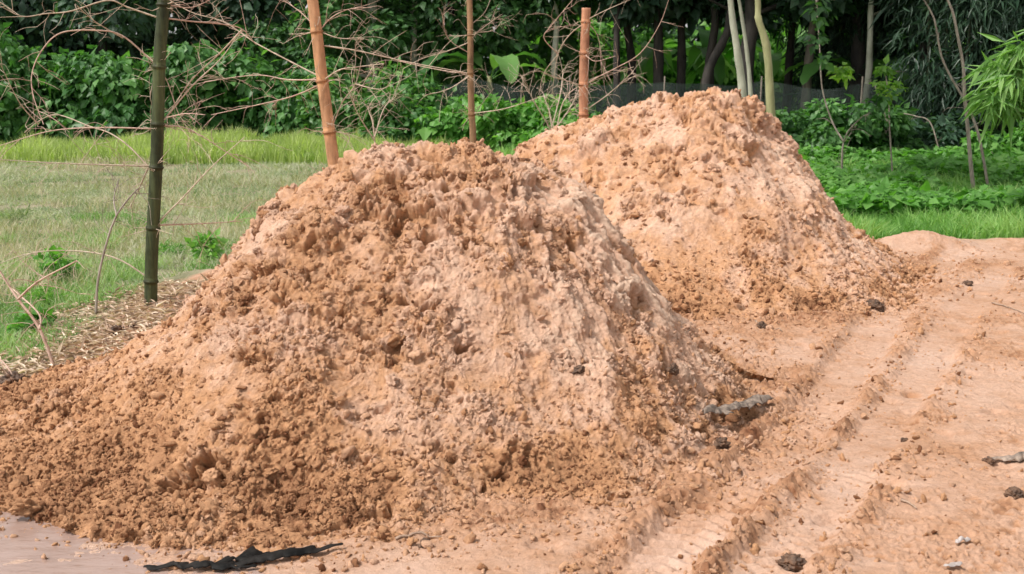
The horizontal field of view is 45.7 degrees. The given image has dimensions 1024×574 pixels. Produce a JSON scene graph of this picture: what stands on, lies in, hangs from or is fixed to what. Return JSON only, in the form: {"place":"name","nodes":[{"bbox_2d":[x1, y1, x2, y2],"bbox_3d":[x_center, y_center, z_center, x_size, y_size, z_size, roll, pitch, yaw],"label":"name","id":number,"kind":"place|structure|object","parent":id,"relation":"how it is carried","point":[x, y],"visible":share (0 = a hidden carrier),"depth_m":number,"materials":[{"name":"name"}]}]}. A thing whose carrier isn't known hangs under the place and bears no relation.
{"place":"outdoors","nodes":[
{"label":"outdoors","id":0,"kind":"place"},
{"bbox_2d":[0,209,255,363],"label":"weedy grass","id":1,"kind":"structure","parent":0,"point":[110,276],"depth_m":10.17,"materials":[{"name":"plant"}]},
{"bbox_2d":[0,144,327,368],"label":"field grass","id":2,"kind":"structure","parent":0,"point":[12,170],"depth_m":16.42,"materials":[{"name":"plant"}]},
{"bbox_2d":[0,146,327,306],"bbox_3d":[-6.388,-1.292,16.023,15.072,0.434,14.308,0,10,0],"label":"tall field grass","id":3,"kind":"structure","parent":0,"point":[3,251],"depth_m":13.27,"materials":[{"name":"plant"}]},
{"bbox_2d":[0,70,1023,573],"bbox_3d":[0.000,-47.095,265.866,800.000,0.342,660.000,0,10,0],"label":"ground","id":4,"kind":"structure","parent":0,"point":[986,506],"depth_m":5.18,"materials":[{"name":"soil"}]},
{"bbox_2d":[1,203,33,223],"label":"weed","id":5,"kind":"object","parent":4,"relation":"on","point":[12,214],"visible":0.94,"depth_m":13.91,"materials":[{"name":"green plant"}]},
{"bbox_2d":[0,34,34,141],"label":"hedge shrub","id":6,"kind":"object","parent":4,"relation":"on","point":[5,57],"visible":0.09,"depth_m":26.11,"materials":[{"name":"green plant"}]},
{"bbox_2d":[6,498,41,517],"bbox_3d":[-1.909,0.859,4.758,0.132,0.078,0.092,-4,11,-21],"label":"earth clod","id":7,"kind":"object","parent":4,"relation":"on","point":[25,507],"visible":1,"depth_m":4.73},
{"bbox_2d":[0,0,52,87],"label":"tree","id":8,"kind":"object","parent":4,"relation":"on","point":[6,16],"visible":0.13,"depth_m":28.61,"materials":[{"name":"green plant"}]},
{"bbox_2d":[5,305,56,335],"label":"weed","id":9,"kind":"object","parent":4,"relation":"on","point":[25,318],"visible":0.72,"depth_m":8.17,"materials":[{"name":"green plant"}]},
{"bbox_2d":[0,22,74,145],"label":"hedge shrub","id":10,"kind":"object","parent":4,"relation":"on","point":[10,104],"visible":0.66,"depth_m":25.76,"materials":[{"name":"green plant"}]},
{"bbox_2d":[0,238,88,363],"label":"dry twig","id":11,"kind":"object","parent":4,"relation":"on","point":[38,326],"visible":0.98,"depth_m":6.90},
{"bbox_2d":[16,273,73,307],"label":"weed","id":12,"kind":"object","parent":4,"relation":"on","point":[40,291],"visible":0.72,"depth_m":9.14,"materials":[{"name":"green plant"}]},
{"bbox_2d":[31,244,80,278],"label":"weed","id":13,"kind":"object","parent":4,"relation":"on","point":[59,263],"visible":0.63,"depth_m":10.14,"materials":[{"name":"green plant"}]},
{"bbox_2d":[0,0,127,71],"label":"tree","id":14,"kind":"object","parent":4,"relation":"on","point":[22,9],"visible":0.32,"depth_m":28.83,"materials":[{"name":"green plant"}]},
{"bbox_2d":[6,45,133,143],"bbox_3d":[-9.536,-4.044,26.263,2.957,2.340,2.205,0,10,0],"label":"hedge shrub","id":15,"kind":"object","parent":4,"relation":"on","point":[64,99],"visible":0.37,"depth_m":25.67,"materials":[{"name":"green plant"}]},
{"bbox_2d":[45,50,151,140],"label":"hedge shrub","id":16,"kind":"object","parent":4,"relation":"on","point":[117,108],"visible":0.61,"depth_m":25.43,"materials":[{"name":"green plant"}]},
{"bbox_2d":[12,0,191,74],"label":"tree","id":17,"kind":"object","parent":4,"relation":"on","point":[139,20],"visible":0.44,"depth_m":28.34,"materials":[{"name":"green plant"}]},
{"bbox_2d":[0,273,207,376],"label":"leaf litter","id":18,"kind":"object","parent":4,"relation":"on","point":[97,334],"visible":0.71,"depth_m":7.96,"materials":[{"name":"plant"}]},
{"bbox_2d":[87,154,171,317],"bbox_3d":[-2.718,-0.357,8.597,0.597,1.166,0.660,0,10,0],"label":"dry twig","id":19,"kind":"object","parent":4,"relation":"on","point":[103,255],"visible":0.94,"depth_m":8.39,"materials":[{"name":"brown plant"}]},
{"bbox_2d":[0,511,281,573],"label":"puddle","id":20,"kind":"object","parent":4,"relation":"on","point":[23,544],"visible":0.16,"depth_m":4.42,"materials":[{"name":"liquid"}]},
{"bbox_2d":[0,0,292,308],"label":"bamboo pole","id":21,"kind":"object","parent":4,"relation":"on","point":[155,167],"visible":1,"depth_m":8.49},
{"bbox_2d":[158,237,189,256],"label":"weed","id":22,"kind":"object","parent":4,"relation":"on","point":[169,248],"visible":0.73,"depth_m":11.44,"materials":[{"name":"green plant"}]},
{"bbox_2d":[85,0,269,64],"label":"tree","id":23,"kind":"object","parent":4,"relation":"on","point":[177,23],"visible":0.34,"depth_m":29.51,"materials":[{"name":"green plant"}]},
{"bbox_2d":[126,42,236,134],"bbox_3d":[-7.128,-4.059,26.274,2.667,2.413,2.464,0,10,0],"label":"hedge shrub","id":24,"kind":"object","parent":4,"relation":"on","point":[172,56],"visible":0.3,"depth_m":25.44,"materials":[{"name":"green plant"}]},
{"bbox_2d":[137,38,248,132],"bbox_3d":[-6.659,-4.059,25.983,2.661,2.481,1.957,-8,13,-36],"label":"hedge shrub","id":25,"kind":"object","parent":4,"relation":"on","point":[185,47],"visible":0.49,"depth_m":25.43,"materials":[{"name":"green plant"}]},
{"bbox_2d":[143,560,256,570],"bbox_3d":[-1.097,0.976,4.275,0.401,0.027,0.067,0,10,0],"label":"black sheet","id":26,"kind":"object","parent":4,"relation":"on","point":[221,566],"visible":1,"depth_m":4.27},
{"bbox_2d":[184,227,228,261],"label":"weed","id":27,"kind":"object","parent":4,"relation":"on","point":[213,246],"visible":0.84,"depth_m":11.22,"materials":[{"name":"green plant"}]},
{"bbox_2d":[0,121,451,164],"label":"rice seedlings","id":28,"kind":"object","parent":4,"relation":"on","point":[307,147],"visible":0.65,"depth_m":22.31,"materials":[{"name":"plant"}]},
{"bbox_2d":[193,546,269,569],"bbox_3d":[-0.995,0.965,4.319,0.280,0.039,0.094,-6,12,-30],"label":"black sheet","id":29,"kind":"object","parent":4,"relation":"on","point":[250,551],"visible":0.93,"depth_m":4.32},
{"bbox_2d":[178,0,312,78],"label":"tree","id":30,"kind":"object","parent":4,"relation":"on","point":[278,16],"visible":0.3,"depth_m":28.62,"materials":[{"name":"green plant"}]},
{"bbox_2d":[200,47,310,134],"bbox_3d":[-5.440,-4.034,26.302,3.159,2.245,2.101,-3,11,-18],"label":"hedge shrub","id":31,"kind":"object","parent":4,"relation":"on","point":[265,68],"visible":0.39,"depth_m":25.67,"materials":[{"name":"green plant"}]},
{"bbox_2d":[230,543,342,565],"bbox_3d":[-0.814,0.955,4.347,0.429,0.033,0.069,-3,11,-18],"label":"black sheet","id":32,"kind":"object","parent":4,"relation":"on","point":[282,553],"visible":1,"depth_m":4.33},
{"bbox_2d":[235,55,361,138],"bbox_3d":[-4.480,-3.926,26.017,2.926,2.269,2.037,0,10,0],"label":"hedge shrub","id":33,"kind":"object","parent":4,"relation":"on","point":[284,118],"visible":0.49,"depth_m":25.57,"materials":[{"name":"green plant"}]},
{"bbox_2d":[222,0,403,93],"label":"tree","id":34,"kind":"object","parent":4,"relation":"on","point":[284,32],"visible":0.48,"depth_m":27.11,"materials":[{"name":"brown plant"}]},
{"bbox_2d":[170,0,484,171],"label":"bamboo pole","id":35,"kind":"object","parent":4,"relation":"on","point":[329,131],"visible":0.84,"depth_m":9.24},
{"bbox_2d":[292,74,379,137],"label":"shrub","id":36,"kind":"object","parent":4,"relation":"on","point":[337,97],"visible":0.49,"depth_m":24.62,"materials":[{"name":"green plant"}]},
{"bbox_2d":[317,71,412,145],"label":"dry bush","id":37,"kind":"object","parent":4,"relation":"on","point":[368,108],"visible":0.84,"depth_m":11.97,"materials":[{"name":"plant"}]},
{"bbox_2d":[280,0,463,110],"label":"tree","id":38,"kind":"object","parent":4,"relation":"on","point":[394,20],"visible":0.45,"depth_m":26.96,"materials":[{"name":"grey plant"}]},
{"bbox_2d":[344,84,440,142],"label":"shrub","id":39,"kind":"object","parent":4,"relation":"on","point":[402,121],"visible":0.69,"depth_m":24.16,"materials":[{"name":"green plant"}]},
{"bbox_2d":[0,137,807,552],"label":"sand pile","id":40,"kind":"object","parent":4,"relation":"on","point":[386,341],"visible":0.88,"depth_m":5.26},
{"bbox_2d":[0,370,28,383],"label":"earth clod","id":41,"kind":"object","parent":40,"relation":"on","point":[16,376],"visible":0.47,"depth_m":6.42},
{"bbox_2d":[60,515,74,530],"bbox_3d":[-1.692,0.903,4.623,0.069,0.056,0.069,7,12,32],"label":"earth clod","id":42,"kind":"object","parent":40,"relation":"on","point":[67,523],"visible":1,"depth_m":4.61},
{"bbox_2d":[170,538,183,547],"bbox_3d":[-1.232,0.939,4.466,0.045,0.035,0.059,-6,12,-31],"label":"earth clod","id":43,"kind":"object","parent":40,"relation":"on","point":[176,542],"visible":1,"depth_m":4.45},
{"bbox_2d":[572,365,584,373],"bbox_3d":[0.292,0.362,5.306,0.078,0.046,0.051,-8,13,-36],"label":"earth clod","id":44,"kind":"object","parent":40,"relation":"on","point":[579,369],"visible":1,"depth_m":5.29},
{"bbox_2d":[666,362,678,374],"bbox_3d":[0.745,0.381,5.625,0.056,0.060,0.075,5,12,27],"label":"earth clod","id":45,"kind":"object","parent":40,"relation":"on","point":[673,369],"visible":1,"depth_m":5.61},
{"bbox_2d":[311,0,512,84],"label":"tree","id":46,"kind":"object","parent":4,"relation":"on","point":[429,12],"visible":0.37,"depth_m":27.64,"materials":[{"name":"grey plant"}]},
{"bbox_2d":[365,56,463,142],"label":"shrub","id":47,"kind":"object","parent":4,"relation":"on","point":[431,98],"visible":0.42,"depth_m":25.12,"materials":[{"name":"green plant"}]},
{"bbox_2d":[395,531,441,539],"bbox_3d":[-0.347,0.919,4.496,0.173,0.026,0.029,-2,11,-8],"label":"stick","id":48,"kind":"object","parent":4,"relation":"on","point":[409,535],"visible":0.99,"depth_m":4.50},
{"bbox_2d":[408,88,510,145],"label":"shrub","id":49,"kind":"object","parent":4,"relation":"on","point":[456,132],"visible":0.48,"depth_m":23.94,"materials":[{"name":"green plant"}]},
{"bbox_2d":[371,0,553,142],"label":"bamboo pole","id":50,"kind":"object","parent":4,"relation":"on","point":[472,112],"visible":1,"depth_m":12.76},
{"bbox_2d":[401,0,545,86],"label":"tree","id":51,"kind":"object","parent":4,"relation":"on","point":[516,42],"visible":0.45,"depth_m":27.81,"materials":[{"name":"green plant"}]},
{"bbox_2d":[0,0,950,107],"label":"wood","id":52,"kind":"object","parent":4,"relation":"on","point":[639,30],"visible":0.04,"depth_m":38.60,"materials":[{"name":"green plant"}]},
{"bbox_2d":[417,51,553,83],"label":"banana plant","id":53,"kind":"object","parent":4,"relation":"on","point":[502,62],"visible":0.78,"depth_m":26.84,"materials":[{"name":"green plant"}]},
{"bbox_2d":[461,94,544,149],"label":"shrub","id":54,"kind":"object","parent":4,"relation":"on","point":[493,120],"visible":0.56,"depth_m":23.64,"materials":[{"name":"green plant"}]},
{"bbox_2d":[0,231,1023,573],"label":"sand crumbs","id":55,"kind":"object","parent":4,"relation":"on","point":[564,565],"visible":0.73,"depth_m":4.83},
{"bbox_2d":[422,0,611,85],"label":"tree","id":56,"kind":"object","parent":4,"relation":"on","point":[546,22],"visible":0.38,"depth_m":28.80,"materials":[{"name":"green plant"}]},
{"bbox_2d":[491,93,572,142],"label":"shrub","id":57,"kind":"object","parent":4,"relation":"on","point":[529,110],"visible":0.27,"depth_m":23.69,"materials":[{"name":"green plant"}]},
{"bbox_2d":[479,25,600,82],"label":"banana plant","id":58,"kind":"object","parent":4,"relation":"on","point":[570,52],"visible":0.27,"depth_m":28.90,"materials":[{"name":"green plant"}]},
{"bbox_2d":[508,48,603,129],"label":"dry bush","id":59,"kind":"object","parent":4,"relation":"on","point":[550,116],"visible":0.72,"depth_m":13.94,"materials":[{"name":"plant"}]},
{"bbox_2d":[517,98,601,144],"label":"shrub","id":60,"kind":"object","parent":4,"relation":"on","point":[540,128],"visible":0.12,"depth_m":23.44,"materials":[{"name":"green plant"}]},
{"bbox_2d":[550,0,609,81],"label":"tree","id":61,"kind":"object","parent":4,"relation":"on","point":[555,42],"visible":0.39,"depth_m":27.35,"materials":[{"name":"grey plant"}]},
{"bbox_2d":[518,0,680,125],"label":"bamboo pole","id":62,"kind":"object","parent":4,"relation":"on","point":[584,53],"visible":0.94,"depth_m":12.35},
{"bbox_2d":[548,0,680,84],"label":"tree","id":63,"kind":"object","parent":4,"relation":"on","point":[634,13],"visible":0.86,"depth_m":26.47,"materials":[{"name":"brown plant"}]},
{"bbox_2d":[581,0,695,83],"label":"tree","id":64,"kind":"object","parent":4,"relation":"on","point":[630,50],"visible":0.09,"depth_m":28.37,"materials":[{"name":"brown plant"}]},
{"bbox_2d":[591,37,727,80],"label":"banana plant","id":65,"kind":"object","parent":4,"relation":"on","point":[648,71],"visible":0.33,"depth_m":29.79,"materials":[{"name":"green plant"}]},
{"bbox_2d":[588,0,737,83],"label":"tree","id":66,"kind":"object","parent":4,"relation":"on","point":[681,62],"visible":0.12,"depth_m":27.43,"materials":[{"name":"brown plant"}]},
{"bbox_2d":[607,45,736,84],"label":"banana plant","id":67,"kind":"object","parent":4,"relation":"on","point":[722,65],"visible":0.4,"depth_m":29.09,"materials":[{"name":"green plant"}]},
{"bbox_2d":[383,76,961,137],"bbox_3d":[3.125,-3.553,25.016,11.806,1.550,0.463,1,10,7],"label":"net fence","id":68,"kind":"object","parent":4,"relation":"on","point":[791,97],"visible":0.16,"depth_m":24.96,"materials":[{"name":"grey"}]},
{"bbox_2d":[653,0,723,82],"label":"tree","id":69,"kind":"object","parent":4,"relation":"on","point":[694,14],"visible":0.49,"depth_m":26.86,"materials":[{"name":"brown plant"}]},
{"bbox_2d":[664,28,762,83],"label":"banana plant","id":70,"kind":"object","parent":4,"relation":"on","point":[704,37],"visible":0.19,"depth_m":30.55,"materials":[{"name":"green plant"}]},
{"bbox_2d":[711,437,730,448],"bbox_3d":[0.932,0.703,5.413,0.102,0.068,0.070,-9,13,-39],"label":"earth clod","id":71,"kind":"object","parent":4,"relation":"on","point":[722,443],"visible":1,"depth_m":5.39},
{"bbox_2d":[701,404,740,414],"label":"dead leaf","id":72,"kind":"object","parent":4,"relation":"on","point":[725,409],"visible":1,"depth_m":5.64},
{"bbox_2d":[512,86,937,321],"bbox_3d":[1.109,-0.797,10.181,5.430,1.754,5.119,0,10,0],"label":"sand pile","id":73,"kind":"object","parent":4,"relation":"on","point":[717,200],"visible":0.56,"depth_m":9.15,"materials":[{"name":"soil"}]},
{"bbox_2d":[867,299,884,311],"bbox_3d":[2.555,0.134,8.570,0.114,0.104,0.159,-8,13,-37],"label":"earth clod","id":74,"kind":"object","parent":73,"relation":"on","point":[877,305],"visible":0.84,"depth_m":8.53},
{"bbox_2d":[728,0,746,97],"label":"pale tree","id":75,"kind":"object","parent":4,"relation":"on","point":[741,80],"visible":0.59,"depth_m":15.17,"materials":[{"name":"grey plant"}]},
{"bbox_2d":[672,0,802,83],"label":"forked tree","id":76,"kind":"object","parent":4,"relation":"on","point":[720,46],"visible":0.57,"depth_m":25.71,"materials":[{"name":"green plant"}]},
{"bbox_2d":[504,8,979,116],"bbox_3d":[7.323,-6.338,33.373,15.439,4.766,3.935,0,10,0],"label":"thicket","id":77,"kind":"object","parent":4,"relation":"on","point":[602,28],"visible":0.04,"depth_m":32.14,"materials":[{"name":"green plant"}]},
{"bbox_2d":[705,0,782,84],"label":"tree","id":78,"kind":"object","parent":4,"relation":"on","point":[713,37],"visible":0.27,"depth_m":26.41,"materials":[{"name":"brown plant"}]},
{"bbox_2d":[737,0,752,96],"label":"pale tree","id":79,"kind":"object","parent":4,"relation":"on","point":[749,76],"visible":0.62,"depth_m":16.18,"materials":[{"name":"grey plant"}]},
{"bbox_2d":[731,394,772,409],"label":"dead leaf","id":80,"kind":"object","parent":4,"relation":"on","point":[749,403],"visible":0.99,"depth_m":5.93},
{"bbox_2d":[722,40,805,77],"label":"banana plant","id":81,"kind":"object","parent":4,"relation":"on","point":[777,62],"visible":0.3,"depth_m":29.80,"materials":[{"name":"green plant"}]},
{"bbox_2d":[754,0,775,116],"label":"pale tree","id":82,"kind":"object","parent":4,"relation":"on","point":[769,83],"visible":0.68,"depth_m":14.71,"materials":[{"name":"beige plant"}]},
{"bbox_2d":[775,552,806,571],"bbox_3d":[0.972,0.961,4.229,0.120,0.077,0.079,5,11,24],"label":"earth clod","id":83,"kind":"object","parent":4,"relation":"on","point":[791,562],"visible":0.97,"depth_m":4.21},
{"bbox_2d":[737,0,865,85],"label":"tree","id":84,"kind":"object","parent":4,"relation":"on","point":[839,7],"visible":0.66,"depth_m":25.34,"materials":[{"name":"brown plant"}]},
{"bbox_2d":[742,0,866,88],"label":"tree","id":85,"kind":"object","parent":4,"relation":"on","point":[808,58],"visible":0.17,"depth_m":25.98,"materials":[{"name":"brown plant"}]},
{"bbox_2d":[765,107,850,156],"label":"edge shrub","id":86,"kind":"object","parent":4,"relation":"on","point":[787,126],"visible":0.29,"depth_m":21.09,"materials":[{"name":"green plant"}]},
{"bbox_2d":[784,8,867,84],"bbox_3d":[6.363,-7.500,27.199,3.927,8.577,4.127,0,10,0],"label":"tree","id":87,"kind":"object","parent":4,"relation":"on","point":[789,62],"visible":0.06,"depth_m":27.44,"materials":[{"name":"brown plant"}]},
{"bbox_2d":[767,3,905,88],"bbox_3d":[7.232,-7.207,27.417,4.232,7.900,4.224,0,10,0],"label":"bamboo clump","id":88,"kind":"object","parent":4,"relation":"on","point":[835,35],"visible":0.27,"depth_m":27.06,"materials":[{"name":"green plant"}]},
{"bbox_2d":[791,94,889,151],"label":"edge shrub","id":89,"kind":"object","parent":4,"relation":"on","point":[840,116],"visible":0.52,"depth_m":21.54,"materials":[{"name":"green plant"}]},
{"bbox_2d":[796,0,903,168],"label":"forked sapling","id":90,"kind":"object","parent":4,"relation":"on","point":[882,104],"visible":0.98,"depth_m":17.14,"materials":[{"name":"green plant"}]},
{"bbox_2d":[777,49,939,84],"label":"banana plant","id":91,"kind":"object","parent":4,"relation":"on","point":[810,70],"visible":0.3,"depth_m":25.87,"materials":[{"name":"green plant"}]},
{"bbox_2d":[826,54,907,170],"bbox_3d":[5.275,-2.459,18.123,1.418,2.000,0.842,-4,11,-23],"label":"yellow sapling","id":92,"kind":"object","parent":4,"relation":"on","point":[843,72],"visible":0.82,"depth_m":17.94,"materials":[{"name":"green plant"}]},
{"bbox_2d":[820,0,936,84],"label":"tree","id":93,"kind":"object","parent":4,"relation":"on","point":[869,51],"visible":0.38,"depth_m":24.95,"materials":[{"name":"grey plant"}]},
{"bbox_2d":[832,100,927,150],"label":"edge shrub","id":94,"kind":"object","parent":4,"relation":"on","point":[902,129],"visible":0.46,"depth_m":22.07,"materials":[{"name":"green plant"}]},
{"bbox_2d":[812,0,959,92],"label":"bamboo clump","id":95,"kind":"object","parent":4,"relation":"on","point":[892,29],"visible":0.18,"depth_m":26.36,"materials":[{"name":"green plant"}]},
{"bbox_2d":[849,0,937,85],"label":"tree","id":96,"kind":"object","parent":4,"relation":"on","point":[858,55],"visible":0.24,"depth_m":26.34,"materials":[{"name":"brown plant"}]},
{"bbox_2d":[856,0,938,86],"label":"tree","id":97,"kind":"object","parent":4,"relation":"on","point":[924,46],"visible":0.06,"depth_m":25.44,"materials":[{"name":"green plant"}]},
{"bbox_2d":[798,139,1023,217],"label":"weed cover","id":98,"kind":"object","parent":4,"relation":"on","point":[876,192],"visible":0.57,"depth_m":16.55,"materials":[{"name":"green plant"}]},
{"bbox_2d":[833,116,1019,150],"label":"undergrowth","id":99,"kind":"object","parent":4,"relation":"on","point":[997,133],"visible":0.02,"depth_m":23.52,"materials":[{"name":"green plant"}]},
{"bbox_2d":[891,108,977,147],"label":"edge shrub","id":100,"kind":"object","parent":4,"relation":"on","point":[949,128],"visible":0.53,"depth_m":22.77,"materials":[{"name":"green plant"}]},
{"bbox_2d":[865,0,1023,127],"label":"bamboo clump","id":101,"kind":"object","parent":4,"relation":"on","point":[941,11],"visible":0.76,"depth_m":23.61,"materials":[{"name":"green plant"}]},
{"bbox_2d":[923,0,988,184],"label":"bare sapling","id":102,"kind":"object","parent":4,"relation":"on","point":[974,123],"visible":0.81,"depth_m":16.84,"materials":[{"name":"brown plant"}]},
{"bbox_2d":[946,0,981,187],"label":"bare sapling","id":103,"kind":"object","parent":4,"relation":"on","point":[970,160],"visible":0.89,"depth_m":16.44,"materials":[{"name":"brown plant"}]},
{"bbox_2d":[932,0,1023,133],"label":"bamboo clump","id":104,"kind":"object","parent":4,"relation":"on","point":[980,126],"visible":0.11,"depth_m":23.98,"materials":[{"name":"green plant"}]},
{"bbox_2d":[956,29,1023,147],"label":"young bamboo","id":105,"kind":"object","parent":4,"relation":"on","point":[1004,102],"visible":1,"depth_m":13.27,"materials":[{"name":"green plant"}]},
{"bbox_2d":[960,118,1023,157],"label":"edge shrub","id":106,"kind":"object","parent":4,"relation":"on","point":[991,146],"visible":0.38,"depth_m":19.97,"materials":[{"name":"green plant"}]},
{"bbox_2d":[970,0,1023,127],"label":"bamboo clump","id":107,"kind":"object","parent":4,"relation":"on","point":[1019,18],"visible":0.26,"depth_m":22.85,"materials":[{"name":"green plant"}]},
{"bbox_2d":[992,451,1023,461],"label":"dead leaf","id":108,"kind":"object","parent":4,"relation":"on","point":[1018,456],"visible":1,"depth_m":5.28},
{"bbox_2d":[1003,486,1023,499],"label":"earth clod","id":109,"kind":"object","parent":4,"relation":"on","point":[1014,492],"visible":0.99,"depth_m":4.80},
{"bbox_2d":[492,141,1023,239],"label":"green grass","id":110,"kind":"structure","parent":0,"point":[979,224],"depth_m":13.11,"materials":[{"name":"plant"}]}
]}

